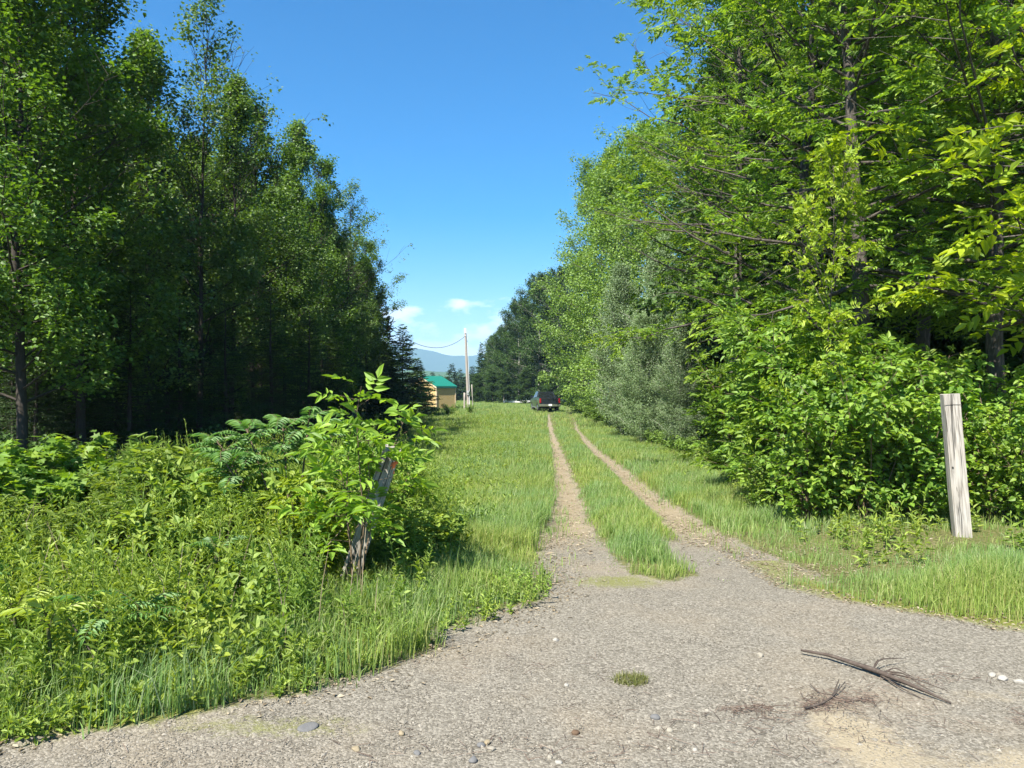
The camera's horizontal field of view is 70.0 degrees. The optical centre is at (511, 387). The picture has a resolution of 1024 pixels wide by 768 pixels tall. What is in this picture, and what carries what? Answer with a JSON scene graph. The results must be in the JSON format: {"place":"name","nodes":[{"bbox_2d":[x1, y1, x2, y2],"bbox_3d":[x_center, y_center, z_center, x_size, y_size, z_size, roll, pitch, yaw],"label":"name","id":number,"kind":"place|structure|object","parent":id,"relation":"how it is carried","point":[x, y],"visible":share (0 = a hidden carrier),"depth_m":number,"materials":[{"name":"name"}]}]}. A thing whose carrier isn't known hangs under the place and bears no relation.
{"place":"outdoors","nodes":[
{"label":"outdoors","id":0,"kind":"place"},
{"bbox_2d":[29,0,807,355],"label":"sky","id":1,"kind":"structure","parent":0,"point":[458,122],"materials":[{"name":"blue"}]},
{"bbox_2d":[388,341,607,373],"bbox_3d":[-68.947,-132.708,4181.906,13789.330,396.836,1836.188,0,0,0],"label":"mountain","id":2,"kind":"structure","parent":0,"point":[433,361],"depth_m":4058.70,"materials":[{"name":"blue"}]},
{"bbox_2d":[0,530,1023,767],"bbox_3d":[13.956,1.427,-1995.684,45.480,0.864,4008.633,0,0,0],"label":"gravel road","id":3,"kind":"structure","parent":0,"point":[978,638],"depth_m":3.94,"materials":[{"name":"grey gravel"}]},
{"bbox_2d":[48,641,1023,765],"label":"twig litter","id":4,"kind":"object","parent":3,"relation":"on","point":[806,704],"visible":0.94,"depth_m":3.68,"materials":[{"name":"brown wood"}]},
{"bbox_2d":[801,649,950,703],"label":"fallen branch","id":5,"kind":"object","parent":3,"relation":"on","point":[884,674],"visible":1,"depth_m":4.13,"materials":[{"name":"wood"}]},
{"bbox_2d":[0,400,1023,744],"bbox_3d":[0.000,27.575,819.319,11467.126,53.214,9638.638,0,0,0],"label":"ground","id":6,"kind":"structure","parent":0,"point":[942,537],"depth_m":7.13,"materials":[{"name":"green plant"}]},
{"bbox_2d":[0,489,54,553],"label":"weed clump","id":7,"kind":"object","parent":6,"relation":"on","point":[15,513],"visible":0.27,"depth_m":6.64,"materials":[{"name":"green plant"}]},
{"bbox_2d":[0,293,67,446],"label":"spruce tree","id":8,"kind":"object","parent":6,"relation":"on","point":[12,405],"visible":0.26,"depth_m":15.51,"materials":[{"name":"green plant"}]},
{"bbox_2d":[0,575,75,670],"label":"sumac sprout","id":9,"kind":"object","parent":6,"relation":"on","point":[4,581],"visible":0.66,"depth_m":4.17,"materials":[{"name":"green plant"}]},
{"bbox_2d":[0,453,79,520],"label":"maple bush","id":10,"kind":"object","parent":6,"relation":"on","point":[58,490],"visible":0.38,"depth_m":7.34,"materials":[{"name":"green plant"}]},
{"bbox_2d":[0,337,92,458],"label":"spruce tree","id":11,"kind":"object","parent":6,"relation":"on","point":[35,424],"visible":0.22,"depth_m":14.93,"materials":[{"name":"green plant"}]},
{"bbox_2d":[0,434,110,512],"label":"maple bush","id":12,"kind":"object","parent":6,"relation":"on","point":[16,453],"visible":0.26,"depth_m":8.37,"materials":[{"name":"green plant"}]},
{"bbox_2d":[10,501,104,564],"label":"weed clump","id":13,"kind":"object","parent":6,"relation":"on","point":[69,523],"visible":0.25,"depth_m":6.13,"materials":[{"name":"green plant"}]},
{"bbox_2d":[0,597,115,677],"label":"sumac sprout","id":14,"kind":"object","parent":6,"relation":"on","point":[33,602],"visible":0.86,"depth_m":3.82,"materials":[{"name":"green plant"}]},
{"bbox_2d":[0,9,124,441],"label":"forest tree","id":15,"kind":"object","parent":6,"relation":"on","point":[4,244],"visible":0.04,"depth_m":17.24,"materials":[{"name":"green plant"}]},
{"bbox_2d":[9,304,142,454],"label":"spruce tree","id":16,"kind":"object","parent":6,"relation":"on","point":[70,418],"visible":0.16,"depth_m":16.51,"materials":[{"name":"green plant"}]},
{"bbox_2d":[0,15,152,435],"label":"forest tree","id":17,"kind":"object","parent":6,"relation":"on","point":[6,257],"visible":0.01,"depth_m":22.08,"materials":[{"name":"green plant"}]},
{"bbox_2d":[7,429,152,507],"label":"maple bush","id":18,"kind":"object","parent":6,"relation":"on","point":[99,440],"visible":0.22,"depth_m":8.95,"materials":[{"name":"green plant"}]},
{"bbox_2d":[0,0,181,460],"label":"maple tree","id":19,"kind":"object","parent":6,"relation":"on","point":[19,182],"visible":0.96,"depth_m":13.19,"materials":[{"name":"green plant"}]},
{"bbox_2d":[0,0,194,449],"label":"maple tree","id":20,"kind":"object","parent":6,"relation":"on","point":[101,12],"visible":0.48,"depth_m":15.32,"materials":[{"name":"green plant"}]},
{"bbox_2d":[52,484,150,568],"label":"weed clump","id":21,"kind":"object","parent":6,"relation":"on","point":[103,515],"visible":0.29,"depth_m":6.32,"materials":[{"name":"green plant"}]},
{"bbox_2d":[4,50,211,445],"bbox_3d":[-13.612,-4.397,24.199,6.712,14.215,6.905,0,0,-44],"label":"forest tree","id":22,"kind":"object","parent":6,"relation":"on","point":[133,232],"visible":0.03,"depth_m":23.66,"materials":[{"name":"green plant"}]},
{"bbox_2d":[48,593,167,661],"bbox_3d":[-2.247,1.393,4.027,0.651,0.506,0.526,0,0,0],"label":"sumac sprout","id":23,"kind":"object","parent":6,"relation":"on","point":[97,625],"visible":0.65,"depth_m":4.03,"materials":[{"name":"green plant"}]},
{"bbox_2d":[67,280,190,458],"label":"spruce tree","id":24,"kind":"object","parent":6,"relation":"on","point":[129,411],"visible":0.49,"depth_m":15.92,"materials":[{"name":"green plant"}]},
{"bbox_2d":[75,465,186,523],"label":"weed clump","id":25,"kind":"object","parent":6,"relation":"on","point":[102,488],"visible":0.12,"depth_m":6.91,"materials":[{"name":"green plant"}]},
{"bbox_2d":[89,588,185,650],"bbox_3d":[-2.152,1.411,4.226,0.512,0.486,0.413,0,0,-31],"label":"sumac sprout","id":26,"kind":"object","parent":6,"relation":"on","point":[159,597],"visible":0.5,"depth_m":4.23,"materials":[{"name":"green plant"}]},
{"bbox_2d":[83,20,219,439],"bbox_3d":[-8.901,-3.276,17.799,3.318,11.492,4.247,0,0,-36],"label":"poplar tree","id":27,"kind":"object","parent":6,"relation":"on","point":[170,257],"visible":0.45,"depth_m":17.84,"materials":[{"name":"green plant"}]},
{"bbox_2d":[105,251,217,447],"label":"spruce tree","id":28,"kind":"object","parent":6,"relation":"on","point":[169,406],"visible":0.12,"depth_m":20.95,"materials":[{"name":"green plant"}]},
{"bbox_2d":[104,432,231,523],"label":"weed clump","id":29,"kind":"object","parent":6,"relation":"on","point":[132,460],"visible":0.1,"depth_m":7.16,"materials":[{"name":"green plant"}]},
{"bbox_2d":[92,122,243,443],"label":"forest tree","id":30,"kind":"object","parent":6,"relation":"on","point":[174,185],"depth_m":26.90,"materials":[{"name":"green plant"}]},
{"bbox_2d":[110,496,238,579],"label":"weed clump","id":31,"kind":"object","parent":6,"relation":"on","point":[134,516],"visible":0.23,"depth_m":5.96,"materials":[{"name":"green plant"}]},
{"bbox_2d":[125,288,230,450],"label":"spruce tree","id":32,"kind":"object","parent":6,"relation":"on","point":[180,426],"visible":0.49,"depth_m":17.96,"materials":[{"name":"green plant"}]},
{"bbox_2d":[154,254,260,444],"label":"spruce tree","id":33,"kind":"object","parent":6,"relation":"on","point":[221,353],"visible":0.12,"depth_m":21.96,"materials":[{"name":"green plant"}]},
{"bbox_2d":[128,447,289,533],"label":"weed clump","id":34,"kind":"object","parent":6,"relation":"on","point":[176,487],"visible":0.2,"depth_m":6.82,"materials":[{"name":"green plant"}]},
{"bbox_2d":[85,0,333,446],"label":"poplar tree","id":35,"kind":"object","parent":6,"relation":"on","point":[206,109],"visible":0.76,"depth_m":19.91,"materials":[{"name":"green plant"}]},
{"bbox_2d":[0,489,419,648],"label":"dry stalks","id":36,"kind":"object","parent":6,"relation":"on","point":[239,573],"visible":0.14,"depth_m":5.04,"materials":[{"name":"plant"}]},
{"bbox_2d":[160,128,278,431],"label":"forest tree","id":37,"kind":"object","parent":6,"relation":"on","point":[208,214],"visible":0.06,"depth_m":29.74,"materials":[{"name":"green plant"}]},
{"bbox_2d":[173,301,274,458],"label":"spruce tree","id":38,"kind":"object","parent":6,"relation":"on","point":[226,404],"visible":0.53,"depth_m":19.00,"materials":[{"name":"green plant"}]},
{"bbox_2d":[162,70,303,441],"bbox_3d":[-8.672,-3.497,21.985,4.541,12.288,3.548,0,0,-36],"label":"poplar tree","id":39,"kind":"object","parent":6,"relation":"on","point":[237,223],"visible":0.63,"depth_m":21.99,"materials":[{"name":"green plant"}]},
{"bbox_2d":[189,482,283,568],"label":"weed clump","id":40,"kind":"object","parent":6,"relation":"on","point":[256,496],"visible":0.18,"depth_m":6.46,"materials":[{"name":"green plant"}]},
{"bbox_2d":[213,240,307,435],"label":"spruce tree","id":41,"kind":"object","parent":6,"relation":"on","point":[254,385],"visible":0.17,"depth_m":24.49,"materials":[{"name":"green plant"}]},
{"bbox_2d":[183,406,344,518],"bbox_3d":[-2.324,0.953,7.186,1.678,1.548,1.204,0,0,-29],"label":"sumac shrub","id":42,"kind":"object","parent":6,"relation":"on","point":[243,456],"visible":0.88,"depth_m":6.99,"materials":[{"name":"green plant"}]},
{"bbox_2d":[187,83,357,441],"bbox_3d":[-8.708,-3.912,26.246,5.818,13.300,5.461,0,0,-26],"label":"maple tree","id":43,"kind":"object","parent":6,"relation":"on","point":[273,170],"visible":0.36,"depth_m":25.88,"materials":[{"name":"green plant"}]},
{"bbox_2d":[221,286,323,455],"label":"spruce tree","id":44,"kind":"object","parent":6,"relation":"on","point":[271,396],"visible":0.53,"depth_m":21.00,"materials":[{"name":"green plant"}]},
{"bbox_2d":[231,463,333,555],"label":"weed clump","id":45,"kind":"object","parent":6,"relation":"on","point":[272,483],"visible":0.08,"depth_m":6.58,"materials":[{"name":"green plant"}]},
{"bbox_2d":[238,212,329,440],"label":"spruce tree","id":46,"kind":"object","parent":6,"relation":"on","point":[292,352],"visible":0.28,"depth_m":26.89,"materials":[{"name":"green plant"}]},
{"bbox_2d":[243,469,347,567],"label":"clump","id":47,"kind":"object","parent":6,"relation":"on","point":[297,523],"visible":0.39,"depth_m":6.17,"materials":[{"name":"green plant"}]},
{"bbox_2d":[262,114,348,417],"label":"poplar tree","id":48,"kind":"object","parent":6,"relation":"on","point":[294,183],"visible":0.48,"depth_m":29.87,"materials":[{"name":"green plant"}]},
{"bbox_2d":[267,301,351,447],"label":"spruce tree","id":49,"kind":"object","parent":6,"relation":"on","point":[308,375],"visible":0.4,"depth_m":23.50,"materials":[{"name":"green plant"}]},
{"bbox_2d":[276,148,383,409],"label":"maple tree","id":50,"kind":"object","parent":6,"relation":"on","point":[326,172],"visible":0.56,"depth_m":35.00,"materials":[{"name":"green plant"}]},
{"bbox_2d":[295,265,365,437],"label":"spruce tree","id":51,"kind":"object","parent":6,"relation":"on","point":[329,357],"visible":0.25,"depth_m":33.07,"materials":[{"name":"green plant"}]},
{"bbox_2d":[324,295,384,430],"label":"spruce tree","id":52,"kind":"object","parent":6,"relation":"on","point":[355,391],"visible":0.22,"depth_m":39.89,"materials":[{"name":"green plant"}]},
{"bbox_2d":[265,364,448,580],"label":"ash sapling","id":53,"kind":"object","parent":6,"relation":"on","point":[369,462],"visible":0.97,"depth_m":5.89,"materials":[{"name":"green plant"}]},
{"bbox_2d":[320,177,413,426],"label":"poplar tree","id":54,"kind":"object","parent":6,"relation":"on","point":[370,327],"visible":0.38,"depth_m":40.92,"materials":[{"name":"green plant"}]},
{"bbox_2d":[340,444,400,580],"bbox_3d":[-1.218,1.207,6.176,0.197,1.472,0.159,19,1,-8],"label":"wooden post","id":55,"kind":"object","parent":6,"relation":"on","point":[387,467],"visible":0.41,"depth_m":6.11,"materials":[{"name":"grey wood"}]},
{"bbox_2d":[337,522,406,580],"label":"weed clump","id":56,"kind":"object","parent":6,"relation":"on","point":[373,549],"visible":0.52,"depth_m":6.32,"materials":[{"name":"green plant"}]},
{"bbox_2d":[337,235,408,415],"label":"maple tree","id":57,"kind":"object","parent":6,"relation":"on","point":[379,296],"visible":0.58,"depth_m":46.95,"materials":[{"name":"green plant"}]},
{"bbox_2d":[320,416,438,524],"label":"ash sapling","id":58,"kind":"object","parent":6,"relation":"on","point":[427,457],"visible":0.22,"depth_m":7.38,"materials":[{"name":"green plant"}]},
{"bbox_2d":[354,339,412,425],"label":"spruce tree","id":59,"kind":"object","parent":6,"relation":"on","point":[387,392],"visible":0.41,"depth_m":45.71,"materials":[{"name":"green plant"}]},
{"bbox_2d":[374,495,434,573],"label":"weed clump","id":60,"kind":"object","parent":6,"relation":"on","point":[412,525],"visible":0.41,"depth_m":6.63,"materials":[{"name":"green plant"}]},
{"bbox_2d":[388,324,436,415],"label":"spruce tree","id":61,"kind":"object","parent":6,"relation":"on","point":[406,361],"visible":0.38,"depth_m":57.86,"materials":[{"name":"green plant"}]},
{"bbox_2d":[411,376,456,408],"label":"shed","id":62,"kind":"structure","parent":6,"relation":"on","point":[447,389],"depth_m":76.98,"materials":[{"name":"yellow wood"}]},
{"bbox_2d":[418,505,468,555],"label":"weed clump","id":63,"kind":"object","parent":6,"relation":"on","point":[437,521],"visible":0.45,"depth_m":7.19,"materials":[{"name":"green plant"}]},
{"bbox_2d":[0,412,1023,745],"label":"undergrowth","id":64,"kind":"object","parent":6,"relation":"on","point":[140,576],"visible":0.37,"depth_m":4.93,"materials":[{"name":"green plant"}]},
{"bbox_2d":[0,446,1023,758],"bbox_3d":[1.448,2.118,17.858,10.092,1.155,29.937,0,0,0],"label":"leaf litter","id":65,"kind":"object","parent":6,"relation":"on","point":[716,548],"visible":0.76,"depth_m":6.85,"materials":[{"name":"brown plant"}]},
{"bbox_2d":[496,296,540,402],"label":"dark tree","id":66,"kind":"object","parent":6,"relation":"on","point":[509,319],"visible":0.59,"depth_m":105.42,"materials":[{"name":"green plant"}]},
{"bbox_2d":[508,265,561,391],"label":"dark tree","id":67,"kind":"object","parent":6,"relation":"on","point":[531,306],"visible":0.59,"depth_m":101.64,"materials":[{"name":"green plant"}]},
{"bbox_2d":[526,265,578,386],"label":"dark tree","id":68,"kind":"object","parent":6,"relation":"on","point":[556,275],"visible":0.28,"depth_m":98.62,"materials":[{"name":"green plant"}]},
{"bbox_2d":[539,415,599,544],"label":"wheel track","id":69,"kind":"structure","parent":6,"relation":"on","point":[569,497],"depth_m":13.07,"materials":[{"name":"beige soil"}]},
{"bbox_2d":[525,150,641,413],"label":"light green tree","id":70,"kind":"object","parent":6,"relation":"on","point":[587,164],"visible":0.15,"depth_m":63.48,"materials":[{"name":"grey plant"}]},
{"bbox_2d":[546,142,657,406],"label":"light green tree","id":71,"kind":"object","parent":6,"relation":"on","point":[605,187],"visible":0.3,"depth_m":53.30,"materials":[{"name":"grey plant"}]},
{"bbox_2d":[583,255,644,435],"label":"aspen tree","id":72,"kind":"object","parent":6,"relation":"on","point":[618,291],"visible":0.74,"depth_m":37.64,"materials":[{"name":"green plant"}]},
{"bbox_2d":[609,311,666,441],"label":"aspen tree","id":73,"kind":"object","parent":6,"relation":"on","point":[642,320],"visible":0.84,"depth_m":32.66,"materials":[{"name":"green plant"}]},
{"bbox_2d":[561,113,720,412],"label":"light green tree","id":74,"kind":"object","parent":6,"relation":"on","point":[640,179],"visible":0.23,"depth_m":46.44,"materials":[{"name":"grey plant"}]},
{"bbox_2d":[616,233,686,436],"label":"aspen tree","id":75,"kind":"object","parent":6,"relation":"on","point":[650,267],"visible":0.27,"depth_m":33.56,"materials":[{"name":"green plant"}]},
{"bbox_2d":[575,425,739,544],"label":"wheel track","id":76,"kind":"structure","parent":6,"relation":"on","point":[666,510],"depth_m":12.74,"materials":[{"name":"beige soil"}]},
{"bbox_2d":[589,94,728,419],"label":"light green tree","id":77,"kind":"object","parent":6,"relation":"on","point":[674,205],"visible":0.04,"depth_m":40.66,"materials":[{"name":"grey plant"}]},
{"bbox_2d":[646,308,715,444],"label":"aspen tree","id":78,"kind":"object","parent":6,"relation":"on","point":[675,353],"visible":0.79,"depth_m":28.67,"materials":[{"name":"green plant"}]},
{"bbox_2d":[624,27,784,442],"bbox_3d":[9.215,-6.295,30.240,8.881,18.283,8.633,0,0,39],"label":"forest tree","id":79,"kind":"object","parent":6,"relation":"on","point":[653,306],"visible":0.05,"depth_m":29.89,"materials":[{"name":"green plant"}]},
{"bbox_2d":[678,340,782,479],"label":"leafy shrub","id":80,"kind":"object","parent":6,"relation":"on","point":[718,381],"visible":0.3,"depth_m":14.44,"materials":[{"name":"green plant"}]},
{"bbox_2d":[575,0,913,438],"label":"ash tree","id":81,"kind":"object","parent":6,"relation":"on","point":[716,111],"visible":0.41,"depth_m":21.23,"materials":[{"name":"green plant"}]},
{"bbox_2d":[688,325,838,491],"bbox_3d":[4.289,0.408,12.239,2.660,3.107,2.267,0,0,-22],"label":"leafy shrub","id":82,"kind":"object","parent":6,"relation":"on","point":[734,398],"visible":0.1,"depth_m":12.10,"materials":[{"name":"green plant"}]},
{"bbox_2d":[736,438,794,514],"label":"leafy shrub","id":83,"kind":"object","parent":6,"relation":"on","point":[758,468],"visible":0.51,"depth_m":10.79,"materials":[{"name":"green plant"}]},
{"bbox_2d":[658,2,889,388],"bbox_3d":[10.119,-6.127,27.160,8.436,17.865,8.678,0,0,34],"label":"forest tree","id":84,"kind":"object","parent":6,"relation":"on","point":[689,300],"visible":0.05,"depth_m":26.88,"materials":[{"name":"green plant"}]},
{"bbox_2d":[714,291,882,497],"bbox_3d":[4.378,0.184,11.179,2.479,3.398,2.910,0,0,28],"label":"leafy shrub","id":85,"kind":"object","parent":6,"relation":"on","point":[769,346],"visible":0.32,"depth_m":10.80,"materials":[{"name":"green plant"}]},
{"bbox_2d":[575,0,1023,363],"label":"ash tree","id":86,"kind":"object","parent":6,"relation":"on","point":[728,7],"visible":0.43,"depth_m":15.25,"materials":[{"name":"green plant"}]},
{"bbox_2d":[614,0,1023,462],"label":"ash tree","id":87,"kind":"object","parent":6,"relation":"on","point":[859,282],"visible":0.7,"depth_m":11.38,"materials":[{"name":"green plant"}]},
{"bbox_2d":[754,365,906,523],"bbox_3d":[4.058,0.768,9.581,1.637,2.090,1.875,0,0,-1],"label":"leafy shrub","id":88,"kind":"object","parent":6,"relation":"on","point":[800,458],"visible":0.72,"depth_m":9.40,"materials":[{"name":"green plant"}]},
{"bbox_2d":[716,1,952,387],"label":"forest tree","id":89,"kind":"object","parent":6,"relation":"on","point":[897,328],"visible":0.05,"depth_m":23.18,"materials":[{"name":"green plant"}]},
{"bbox_2d":[759,137,913,508],"bbox_3d":[4.383,-0.788,10.277,1.944,5.412,1.805,0,0,-39],"label":"young ash tree","id":90,"kind":"object","parent":6,"relation":"on","point":[822,172],"visible":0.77,"depth_m":10.13,"materials":[{"name":"green plant"}]},
{"bbox_2d":[761,305,928,508],"bbox_3d":[4.788,0.329,10.607,2.196,3.010,2.577,0,0,11],"label":"leafy shrub","id":91,"kind":"object","parent":6,"relation":"on","point":[891,342],"visible":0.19,"depth_m":10.23,"materials":[{"name":"green plant"}]},
{"bbox_2d":[767,350,941,522],"bbox_3d":[4.415,0.639,9.236,1.723,2.200,1.974,0,0,-34],"label":"leafy shrub","id":92,"kind":"object","parent":6,"relation":"on","point":[878,458],"visible":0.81,"depth_m":9.05,"materials":[{"name":"green plant"}]},
{"bbox_2d":[738,0,1023,495],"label":"ash tree","id":93,"kind":"object","parent":6,"relation":"on","point":[993,344],"visible":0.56,"depth_m":10.95,"materials":[{"name":"green plant"}]},
{"bbox_2d":[742,0,1023,365],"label":"ash tree","id":94,"kind":"object","parent":6,"relation":"on","point":[923,337],"visible":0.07,"depth_m":17.21,"materials":[{"name":"green plant"}]},
{"bbox_2d":[782,0,1023,368],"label":"ash tree","id":95,"kind":"object","parent":6,"relation":"on","point":[986,196],"visible":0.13,"depth_m":13.25,"materials":[{"name":"green plant"}]},
{"bbox_2d":[824,359,982,522],"bbox_3d":[4.963,0.687,9.238,1.637,2.090,1.875,0,0,6],"label":"leafy shrub","id":96,"kind":"object","parent":6,"relation":"on","point":[936,470],"visible":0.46,"depth_m":8.89,"materials":[{"name":"green plant"}]},
{"bbox_2d":[795,0,1023,356],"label":"young ash tree","id":97,"kind":"object","parent":6,"relation":"on","point":[982,142],"visible":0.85,"depth_m":9.43,"materials":[{"name":"green plant"}]},
{"bbox_2d":[817,22,1021,428],"bbox_3d":[13.673,-5.561,23.228,8.029,16.529,7.805,0,0,44],"label":"forest tree","id":98,"kind":"object","parent":6,"relation":"on","point":[944,345],"visible":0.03,"depth_m":22.31,"materials":[{"name":"green plant"}]},
{"bbox_2d":[860,329,983,474],"bbox_3d":[6.088,0.455,11.536,2.494,2.913,2.125,0,0,-22],"label":"leafy shrub","id":99,"kind":"object","parent":6,"relation":"on","point":[914,381],"visible":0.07,"depth_m":11.14,"materials":[{"name":"green plant"}]},
{"bbox_2d":[887,0,1023,454],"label":"forest tree","id":100,"kind":"object","parent":6,"relation":"on","point":[1013,363],"visible":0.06,"depth_m":17.79,"materials":[{"name":"green plant"}]},
{"bbox_2d":[940,393,971,537],"bbox_3d":[4.884,0.976,8.028,0.177,1.821,0.160,-4,-2,14],"label":"wooden post","id":101,"kind":"object","parent":6,"relation":"on","point":[956,472],"visible":0.89,"depth_m":7.97,"materials":[{"name":"grey wood"}]},
{"bbox_2d":[909,345,1023,489],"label":"leafy shrub","id":102,"kind":"object","parent":6,"relation":"on","point":[1007,383],"visible":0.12,"depth_m":10.82,"materials":[{"name":"green plant"}]},
{"bbox_2d":[925,350,1023,519],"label":"leafy shrub","id":103,"kind":"object","parent":6,"relation":"on","point":[973,401],"visible":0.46,"depth_m":9.62,"materials":[{"name":"green plant"}]},
{"bbox_2d":[966,389,1023,518],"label":"leafy shrub","id":104,"kind":"object","parent":6,"relation":"on","point":[1016,465],"visible":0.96,"depth_m":8.79,"materials":[{"name":"green plant"}]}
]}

